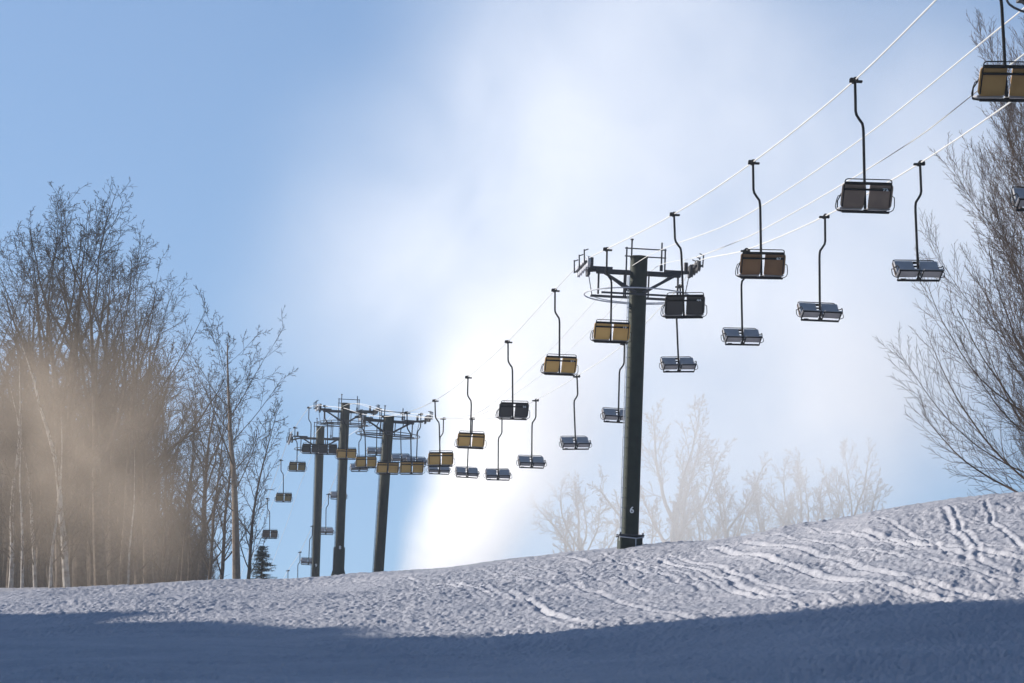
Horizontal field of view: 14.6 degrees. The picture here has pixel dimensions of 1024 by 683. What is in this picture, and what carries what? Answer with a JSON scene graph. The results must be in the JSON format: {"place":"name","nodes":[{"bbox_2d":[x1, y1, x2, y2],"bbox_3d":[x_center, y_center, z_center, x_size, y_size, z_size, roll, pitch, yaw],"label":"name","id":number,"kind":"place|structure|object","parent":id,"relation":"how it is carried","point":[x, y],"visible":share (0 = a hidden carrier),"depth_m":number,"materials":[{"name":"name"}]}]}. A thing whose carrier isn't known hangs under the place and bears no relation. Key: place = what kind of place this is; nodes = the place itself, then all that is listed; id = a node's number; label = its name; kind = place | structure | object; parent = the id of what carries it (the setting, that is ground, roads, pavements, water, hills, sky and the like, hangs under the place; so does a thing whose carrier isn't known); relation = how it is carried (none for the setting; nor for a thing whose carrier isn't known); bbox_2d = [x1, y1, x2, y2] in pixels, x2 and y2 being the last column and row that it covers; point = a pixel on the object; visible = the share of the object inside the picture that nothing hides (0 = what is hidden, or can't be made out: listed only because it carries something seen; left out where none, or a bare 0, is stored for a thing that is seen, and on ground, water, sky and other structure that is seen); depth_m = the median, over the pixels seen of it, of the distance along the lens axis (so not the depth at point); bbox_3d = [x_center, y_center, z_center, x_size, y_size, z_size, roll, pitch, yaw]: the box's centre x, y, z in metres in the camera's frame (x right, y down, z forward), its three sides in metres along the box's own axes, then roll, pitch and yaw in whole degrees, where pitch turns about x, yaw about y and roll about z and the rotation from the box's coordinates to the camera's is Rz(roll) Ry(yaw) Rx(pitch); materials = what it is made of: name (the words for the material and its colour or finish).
{"place":"outdoors","nodes":[
{"label":"outdoors","id":0,"kind":"place"},
{"bbox_2d":[0,492,1023,682],"bbox_3d":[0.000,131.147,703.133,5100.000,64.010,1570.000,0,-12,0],"label":"snow slope","id":1,"kind":"structure","parent":0,"point":[930,592],"depth_m":72.29,"materials":[{"name":"white snow"}]},
{"bbox_2d":[1,342,38,587],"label":"bare tree","id":2,"kind":"object","parent":1,"relation":"on","point":[4,568],"visible":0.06,"depth_m":230.81,"materials":[{"name":"brown plant"}]},
{"bbox_2d":[0,232,45,575],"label":"bare tree","id":3,"kind":"object","parent":1,"relation":"on","point":[2,432],"visible":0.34,"depth_m":204.28,"materials":[{"name":"brown plant"}]},
{"bbox_2d":[0,381,48,587],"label":"birch tree","id":4,"kind":"object","parent":1,"relation":"on","point":[23,533],"visible":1,"depth_m":184.28,"materials":[{"name":"beige plant"}]},
{"bbox_2d":[0,333,53,587],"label":"birch tree","id":5,"kind":"object","parent":1,"relation":"on","point":[12,561],"visible":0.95,"depth_m":185.44,"materials":[{"name":"beige plant"}]},
{"bbox_2d":[0,411,53,587],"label":"bare tree","id":6,"kind":"object","parent":1,"relation":"on","point":[8,514],"visible":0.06,"depth_m":213.04,"materials":[{"name":"brown plant"}]},
{"bbox_2d":[0,351,68,563],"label":"bare tree","id":7,"kind":"object","parent":1,"relation":"on","point":[46,458],"visible":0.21,"depth_m":196.88,"materials":[{"name":"brown plant"}]},
{"bbox_2d":[0,359,68,587],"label":"bare tree","id":8,"kind":"object","parent":1,"relation":"on","point":[26,571],"visible":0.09,"depth_m":206.66,"materials":[{"name":"brown plant"}]},
{"bbox_2d":[0,361,69,587],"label":"birch tree","id":9,"kind":"object","parent":1,"relation":"on","point":[33,557],"visible":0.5,"depth_m":187.77,"materials":[{"name":"beige plant"}]},
{"bbox_2d":[0,340,69,565],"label":"bare tree","id":10,"kind":"object","parent":1,"relation":"on","point":[25,456],"visible":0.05,"depth_m":215.12,"materials":[{"name":"brown plant"}]},
{"bbox_2d":[1,417,79,587],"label":"bare tree","id":11,"kind":"object","parent":1,"relation":"on","point":[39,555],"visible":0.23,"depth_m":194.06,"materials":[{"name":"brown plant"}]},
{"bbox_2d":[1,360,82,587],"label":"bare tree","id":12,"kind":"object","parent":1,"relation":"on","point":[49,514],"visible":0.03,"depth_m":230.83,"materials":[{"name":"brown plant"}]},
{"bbox_2d":[1,370,100,582],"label":"bare tree","id":13,"kind":"object","parent":1,"relation":"on","point":[54,477],"visible":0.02,"depth_m":212.89,"materials":[{"name":"brown plant"}]},
{"bbox_2d":[0,238,113,587],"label":"bare tree","id":14,"kind":"object","parent":1,"relation":"on","point":[15,584],"visible":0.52,"depth_m":197.84,"materials":[{"name":"brown plant"}]},
{"bbox_2d":[32,391,81,587],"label":"birch tree","id":15,"kind":"object","parent":1,"relation":"on","point":[53,541],"visible":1,"depth_m":184.60,"materials":[{"name":"beige plant"}]},
{"bbox_2d":[0,185,115,587],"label":"bare tree","id":16,"kind":"object","parent":1,"relation":"on","point":[59,580],"visible":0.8,"depth_m":190.95,"materials":[{"name":"brown plant"}]},
{"bbox_2d":[0,311,126,587],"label":"birch tree","id":17,"kind":"object","parent":1,"relation":"on","point":[61,534],"visible":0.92,"depth_m":187.01,"materials":[{"name":"beige plant"}]},
{"bbox_2d":[0,223,129,587],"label":"bare tree","id":18,"kind":"object","parent":1,"relation":"on","point":[42,580],"visible":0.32,"depth_m":206.67,"materials":[{"name":"brown plant"}]},
{"bbox_2d":[41,381,105,586],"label":"bare tree","id":19,"kind":"object","parent":1,"relation":"on","point":[72,553],"visible":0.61,"depth_m":190.71,"materials":[{"name":"brown plant"}]},
{"bbox_2d":[0,180,154,586],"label":"bare tree","id":20,"kind":"object","parent":1,"relation":"on","point":[79,567],"visible":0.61,"depth_m":195.40,"materials":[{"name":"brown plant"}]},
{"bbox_2d":[54,353,124,585],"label":"bare tree","id":21,"kind":"object","parent":1,"relation":"on","point":[90,551],"visible":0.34,"depth_m":199.60,"materials":[{"name":"brown plant"}]},
{"bbox_2d":[28,177,153,585],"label":"bare tree","id":22,"kind":"object","parent":1,"relation":"on","point":[99,564],"visible":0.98,"depth_m":188.73,"materials":[{"name":"brown plant"}]},
{"bbox_2d":[26,338,164,563],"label":"bare tree","id":23,"kind":"object","parent":1,"relation":"on","point":[83,514],"visible":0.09,"depth_m":209.70,"materials":[{"name":"brown plant"}]},
{"bbox_2d":[68,407,122,570],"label":"bare tree","id":24,"kind":"object","parent":1,"relation":"on","point":[114,483],"visible":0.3,"depth_m":201.36,"materials":[{"name":"brown plant"}]},
{"bbox_2d":[17,222,185,585],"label":"bare tree","id":25,"kind":"object","parent":1,"relation":"on","point":[153,369],"visible":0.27,"depth_m":209.94,"materials":[{"name":"brown plant"}]},
{"bbox_2d":[1,353,226,587],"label":"distant wood","id":26,"kind":"object","parent":1,"relation":"on","point":[172,572],"visible":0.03,"depth_m":261.29,"materials":[{"name":"brown plant"}]},
{"bbox_2d":[84,222,152,584],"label":"bare tree","id":27,"kind":"object","parent":1,"relation":"on","point":[111,577],"visible":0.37,"depth_m":204.79,"materials":[{"name":"brown plant"}]},
{"bbox_2d":[103,406,148,576],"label":"bare tree","id":28,"kind":"object","parent":1,"relation":"on","point":[117,526],"visible":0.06,"depth_m":220.38,"materials":[{"name":"brown plant"}]},
{"bbox_2d":[67,407,186,584],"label":"bare tree","id":29,"kind":"object","parent":1,"relation":"on","point":[131,558],"visible":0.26,"depth_m":205.98,"materials":[{"name":"brown plant"}]},
{"bbox_2d":[116,429,148,584],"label":"birch tree","id":30,"kind":"object","parent":1,"relation":"on","point":[131,525],"visible":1,"depth_m":189.49,"materials":[{"name":"beige plant"}]},
{"bbox_2d":[97,219,176,584],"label":"bare tree","id":31,"kind":"object","parent":1,"relation":"on","point":[130,410],"visible":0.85,"depth_m":193.39,"materials":[{"name":"brown plant"}]},
{"bbox_2d":[105,385,170,584],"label":"bare tree","id":32,"kind":"object","parent":1,"relation":"on","point":[137,570],"visible":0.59,"depth_m":199.22,"materials":[{"name":"brown plant"}]},
{"bbox_2d":[103,376,179,584],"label":"bare tree","id":33,"kind":"object","parent":1,"relation":"on","point":[150,474],"visible":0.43,"depth_m":206.37,"materials":[{"name":"brown plant"}]},
{"bbox_2d":[105,352,180,584],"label":"bare tree","id":34,"kind":"object","parent":1,"relation":"on","point":[152,442],"visible":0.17,"depth_m":223.40,"materials":[{"name":"brown plant"}]},
{"bbox_2d":[104,361,195,568],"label":"bare tree","id":35,"kind":"object","parent":1,"relation":"on","point":[159,454],"visible":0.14,"depth_m":239.79,"materials":[{"name":"brown plant"}]},
{"bbox_2d":[105,374,206,535],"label":"bare tree","id":36,"kind":"object","parent":1,"relation":"on","point":[157,485],"visible":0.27,"depth_m":221.38,"materials":[{"name":"brown plant"}]},
{"bbox_2d":[106,340,210,582],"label":"bare tree","id":37,"kind":"object","parent":1,"relation":"on","point":[155,575],"visible":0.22,"depth_m":236.51,"materials":[{"name":"brown plant"}]},
{"bbox_2d":[77,270,241,583],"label":"bare tree","id":38,"kind":"object","parent":1,"relation":"on","point":[147,572],"visible":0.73,"depth_m":201.09,"materials":[{"name":"brown plant"}]},
{"bbox_2d":[138,368,206,582],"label":"bare tree","id":39,"kind":"object","parent":1,"relation":"on","point":[164,562],"visible":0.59,"depth_m":209.47,"materials":[{"name":"brown plant"}]},
{"bbox_2d":[149,395,201,581],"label":"bare tree","id":40,"kind":"object","parent":1,"relation":"on","point":[169,527],"visible":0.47,"depth_m":213.37,"materials":[{"name":"brown plant"}]},
{"bbox_2d":[153,397,214,580],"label":"bare tree","id":41,"kind":"object","parent":1,"relation":"on","point":[188,536],"visible":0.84,"depth_m":205.22,"materials":[{"name":"brown plant"}]},
{"bbox_2d":[153,381,222,581],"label":"bare tree","id":42,"kind":"object","parent":1,"relation":"on","point":[178,557],"visible":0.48,"depth_m":222.89,"materials":[{"name":"brown plant"}]},
{"bbox_2d":[148,445,234,580],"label":"bare tree","id":43,"kind":"object","parent":1,"relation":"on","point":[183,543],"visible":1,"depth_m":200.64,"materials":[{"name":"brown plant"}]},
{"bbox_2d":[158,360,245,579],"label":"bare tree","id":44,"kind":"object","parent":1,"relation":"on","point":[201,571],"visible":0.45,"depth_m":226.91,"materials":[{"name":"brown plant"}]},
{"bbox_2d":[176,394,250,579],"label":"bare tree","id":45,"kind":"object","parent":1,"relation":"on","point":[210,567],"visible":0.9,"depth_m":214.72,"materials":[{"name":"brown plant"}]},
{"bbox_2d":[193,381,264,578],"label":"bare tree","id":46,"kind":"object","parent":1,"relation":"on","point":[223,554],"visible":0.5,"depth_m":232.61,"materials":[{"name":"brown plant"}]},
{"bbox_2d":[169,286,297,578],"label":"bare tree","id":47,"kind":"object","parent":1,"relation":"on","point":[236,574],"visible":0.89,"depth_m":214.91,"materials":[{"name":"brown plant"}]},
{"bbox_2d":[218,397,287,578],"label":"bare tree","id":48,"kind":"object","parent":1,"relation":"on","point":[251,533],"visible":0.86,"depth_m":238.49,"materials":[{"name":"brown plant"}]},
{"bbox_2d":[247,545,276,578],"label":"spruce tree","id":49,"kind":"object","parent":1,"relation":"on","point":[261,554],"visible":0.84,"depth_m":214.10,"materials":[{"name":"green plant"}]},
{"bbox_2d":[286,418,338,576],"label":"lift tower","id":50,"kind":"structure","parent":1,"relation":"on","point":[319,438],"depth_m":285.10,"materials":[{"name":"metal"}]},
{"bbox_2d":[314,394,379,575],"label":"lift tower","id":51,"kind":"structure","parent":1,"relation":"on","point":[338,557],"depth_m":260.06,"materials":[{"name":"grey metal"}]},
{"bbox_2d":[246,7,1023,573],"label":"signal cable","id":52,"kind":"object","parent":51,"relation":"attached to","point":[744,215],"visible":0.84,"depth_m":105.96,"materials":[{"name":"silver metal"}]},
{"bbox_2d":[270,53,1023,568],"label":"signal cable","id":53,"kind":"object","parent":51,"relation":"attached to","point":[762,229],"visible":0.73,"depth_m":110.89,"materials":[{"name":"silver metal"}]},
{"bbox_2d":[355,405,432,571],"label":"lift tower","id":54,"kind":"structure","parent":1,"relation":"on","point":[381,521],"depth_m":225.79,"materials":[{"name":"grey metal"}]},
{"bbox_2d":[524,470,620,552],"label":"bare tree","id":55,"kind":"object","parent":1,"relation":"on","point":[579,544],"visible":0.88,"depth_m":318.15,"materials":[{"name":"beige plant"}]},
{"bbox_2d":[574,239,703,548],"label":"lift tower","id":56,"kind":"structure","parent":1,"relation":"on","point":[637,289],"depth_m":134.95,"materials":[{"name":"grey metal"}]},
{"bbox_2d":[587,394,736,543],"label":"bare tree","id":57,"kind":"object","parent":1,"relation":"on","point":[676,534],"visible":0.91,"depth_m":322.53,"materials":[{"name":"beige plant"}]},
{"bbox_2d":[666,483,747,540],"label":"bare tree","id":58,"kind":"object","parent":1,"relation":"on","point":[702,526],"visible":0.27,"depth_m":332.38,"materials":[{"name":"beige plant"}]},
{"bbox_2d":[675,449,784,540],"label":"bare tree","id":59,"kind":"object","parent":1,"relation":"on","point":[725,530],"visible":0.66,"depth_m":326.36,"materials":[{"name":"beige plant"}]},
{"bbox_2d":[711,469,807,538],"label":"bare tree","id":60,"kind":"object","parent":1,"relation":"on","point":[761,522],"visible":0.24,"depth_m":329.72,"materials":[{"name":"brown plant"}]},
{"bbox_2d":[747,446,846,526],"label":"bare tree","id":61,"kind":"object","parent":1,"relation":"on","point":[789,507],"visible":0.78,"depth_m":320.77,"materials":[{"name":"plant"}]},
{"bbox_2d":[805,437,892,521],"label":"bare tree","id":62,"kind":"object","parent":1,"relation":"on","point":[865,489],"visible":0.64,"depth_m":324.25,"materials":[{"name":"brown plant"}]},
{"bbox_2d":[872,8,1023,484],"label":"bare tree","id":63,"kind":"object","parent":1,"relation":"on","point":[1012,259],"visible":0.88,"depth_m":120.16,"materials":[{"name":"brown plant"}]},
{"bbox_2d":[903,16,1023,495],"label":"bare tree","id":64,"kind":"object","parent":1,"relation":"on","point":[1010,399],"visible":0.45,"depth_m":128.11,"materials":[{"name":"brown plant"}]},
{"bbox_2d":[998,327,1023,488],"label":"bare tree","id":65,"kind":"object","parent":1,"relation":"on","point":[1017,418],"visible":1,"depth_m":112.85,"materials":[{"name":"brown plant"}]},
{"bbox_2d":[1006,0,1023,12],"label":"lift tower","id":66,"kind":"structure","parent":1,"relation":"on","point":[1014,7],"depth_m":76.92,"materials":[{"name":"grey paint"}]},
{"bbox_2d":[241,0,936,573],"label":"haul rope","id":67,"kind":"object","parent":66,"relation":"attached to","point":[675,212],"visible":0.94,"depth_m":109.45,"materials":[{"name":"silver metal"}]},
{"bbox_2d":[262,498,278,538],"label":"chairlift chair","id":68,"kind":"object","parent":67,"relation":"hanging from","point":[274,534],"visible":0.89,"depth_m":304.93,"materials":[{"name":"black paint"}]},
{"bbox_2d":[274,459,292,501],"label":"chairlift chair","id":69,"kind":"object","parent":67,"relation":"hanging from","point":[279,497],"visible":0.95,"depth_m":291.41,"materials":[{"name":"black paint"}]},
{"bbox_2d":[287,427,306,471],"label":"chairlift chair","id":70,"kind":"object","parent":67,"relation":"hanging from","point":[292,466],"visible":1,"depth_m":278.39,"materials":[{"name":"black paint"}]},
{"bbox_2d":[300,407,318,453],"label":"chairlift chair","id":71,"kind":"object","parent":67,"relation":"hanging from","point":[306,448],"visible":0.79,"depth_m":264.81,"materials":[{"name":"black paint"}]},
{"bbox_2d":[317,405,336,454],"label":"chairlift chair","id":72,"kind":"object","parent":67,"relation":"hanging from","point":[322,449],"visible":0.94,"depth_m":251.39,"materials":[{"name":"black paint"}]},
{"bbox_2d":[335,407,357,459],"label":"chairlift chair","id":73,"kind":"object","parent":67,"relation":"hanging from","point":[351,452],"visible":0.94,"depth_m":238.00,"materials":[{"name":"black paint"}]},
{"bbox_2d":[354,413,376,468],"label":"chairlift chair","id":74,"kind":"object","parent":67,"relation":"hanging from","point":[360,461],"visible":0.94,"depth_m":224.31,"materials":[{"name":"yellow paint"}]},
{"bbox_2d":[375,415,398,474],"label":"chairlift chair","id":75,"kind":"object","parent":67,"relation":"hanging from","point":[381,467],"visible":0.94,"depth_m":211.41,"materials":[{"name":"yellow paint"}]},
{"bbox_2d":[398,411,424,474],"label":"chairlift chair","id":76,"kind":"object","parent":67,"relation":"hanging from","point":[406,467],"visible":1,"depth_m":197.84,"materials":[{"name":"yellow paint"}]},
{"bbox_2d":[426,399,454,466],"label":"chairlift chair","id":77,"kind":"object","parent":67,"relation":"hanging from","point":[433,459],"visible":1,"depth_m":183.92,"materials":[{"name":"yellow paint"}]},
{"bbox_2d":[454,375,486,448],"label":"chairlift chair","id":78,"kind":"object","parent":67,"relation":"hanging from","point":[463,440],"visible":1,"depth_m":170.00,"materials":[{"name":"yellow paint"}]},
{"bbox_2d":[495,340,529,419],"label":"chairlift chair","id":79,"kind":"object","parent":67,"relation":"hanging from","point":[506,410],"visible":1,"depth_m":156.39,"materials":[{"name":"black paint"}]},
{"bbox_2d":[540,288,577,375],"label":"chairlift chair","id":80,"kind":"object","parent":67,"relation":"hanging from","point":[551,364],"visible":1,"depth_m":142.63,"materials":[{"name":"yellow paint"}]},
{"bbox_2d":[590,247,631,343],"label":"chairlift chair","id":81,"kind":"object","parent":67,"relation":"hanging from","point":[602,331],"visible":1,"depth_m":129.35,"materials":[{"name":"yellow paint"}]},
{"bbox_2d":[660,212,706,318],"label":"chairlift chair","id":82,"kind":"object","parent":67,"relation":"hanging from","point":[674,305],"visible":1,"depth_m":116.07,"materials":[{"name":"black paint"}]},
{"bbox_2d":[735,159,787,279],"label":"chairlift chair","id":83,"kind":"object","parent":67,"relation":"hanging from","point":[750,263],"visible":1,"depth_m":103.00,"materials":[{"name":"black paint"}]},
{"bbox_2d":[835,77,894,213],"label":"chairlift chair","id":84,"kind":"object","parent":67,"relation":"hanging from","point":[853,197],"visible":1,"depth_m":90.21,"materials":[{"name":"black paint"}]},
{"bbox_2d":[971,0,1023,101],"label":"chairlift chair","id":85,"kind":"object","parent":67,"relation":"hanging from","point":[992,81],"visible":1,"depth_m":76.84,"materials":[{"name":"black paint"}]},
{"bbox_2d":[283,102,1010,578],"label":"haul rope","id":86,"kind":"object","parent":66,"relation":"attached to","point":[737,252],"visible":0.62,"depth_m":118.95,"materials":[{"name":"silver metal"}]},
{"bbox_2d":[391,413,409,462],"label":"chairlift chair","id":87,"kind":"object","parent":86,"relation":"hanging from","point":[395,456],"visible":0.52,"depth_m":243.97,"materials":[{"name":"black paint"}]},
{"bbox_2d":[406,413,426,466],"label":"chairlift chair","id":88,"kind":"object","parent":86,"relation":"hanging from","point":[418,458],"visible":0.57,"depth_m":230.97,"materials":[{"name":"black paint"}]},
{"bbox_2d":[426,417,451,474],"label":"chairlift chair","id":89,"kind":"object","parent":86,"relation":"hanging from","point":[440,470],"visible":0.77,"depth_m":217.61,"materials":[{"name":"black paint"}]},
{"bbox_2d":[454,417,479,478],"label":"chairlift chair","id":90,"kind":"object","parent":86,"relation":"hanging from","point":[460,471],"visible":0.92,"depth_m":204.44,"materials":[{"name":"black paint"}]},
{"bbox_2d":[484,420,511,480],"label":"chairlift chair","id":91,"kind":"object","parent":86,"relation":"hanging from","point":[500,473],"visible":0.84,"depth_m":190.97,"materials":[{"name":"black paint"}]},
{"bbox_2d":[516,399,546,468],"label":"chairlift chair","id":92,"kind":"object","parent":86,"relation":"hanging from","point":[536,460],"visible":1,"depth_m":177.96,"materials":[{"name":"black paint"}]},
{"bbox_2d":[559,374,591,449],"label":"chairlift chair","id":93,"kind":"object","parent":86,"relation":"hanging from","point":[578,442],"visible":1,"depth_m":164.38,"materials":[{"name":"black paint"}]},
{"bbox_2d":[600,344,626,422],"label":"chairlift chair","id":94,"kind":"object","parent":86,"relation":"hanging from","point":[608,414],"visible":0.66,"depth_m":151.40,"materials":[{"name":"black paint"}]},
{"bbox_2d":[659,284,697,372],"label":"chairlift chair","id":95,"kind":"object","parent":86,"relation":"hanging from","point":[667,364],"visible":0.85,"depth_m":139.08,"materials":[{"name":"black paint"}]},
{"bbox_2d":[721,248,763,345],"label":"chairlift chair","id":96,"kind":"object","parent":86,"relation":"hanging from","point":[746,335],"visible":0.92,"depth_m":125.98,"materials":[{"name":"black paint"}]},
{"bbox_2d":[796,214,843,321],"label":"chairlift chair","id":97,"kind":"object","parent":86,"relation":"hanging from","point":[809,309],"visible":1,"depth_m":113.04,"materials":[{"name":"black paint"}]},
{"bbox_2d":[891,160,944,281],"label":"chairlift chair","id":98,"kind":"object","parent":86,"relation":"hanging from","point":[925,268],"visible":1,"depth_m":100.99,"materials":[{"name":"black paint"}]},
{"bbox_2d":[1010,186,1023,211],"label":"chairlift chair","id":99,"kind":"object","parent":86,"relation":"hanging from","point":[1017,194],"visible":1,"depth_m":88.88,"materials":[{"name":"black paint"}]},
{"bbox_2d":[0,0,1023,579],"label":"sky","id":100,"kind":"structure","parent":0,"point":[412,181],"materials":[{"name":"blue"}]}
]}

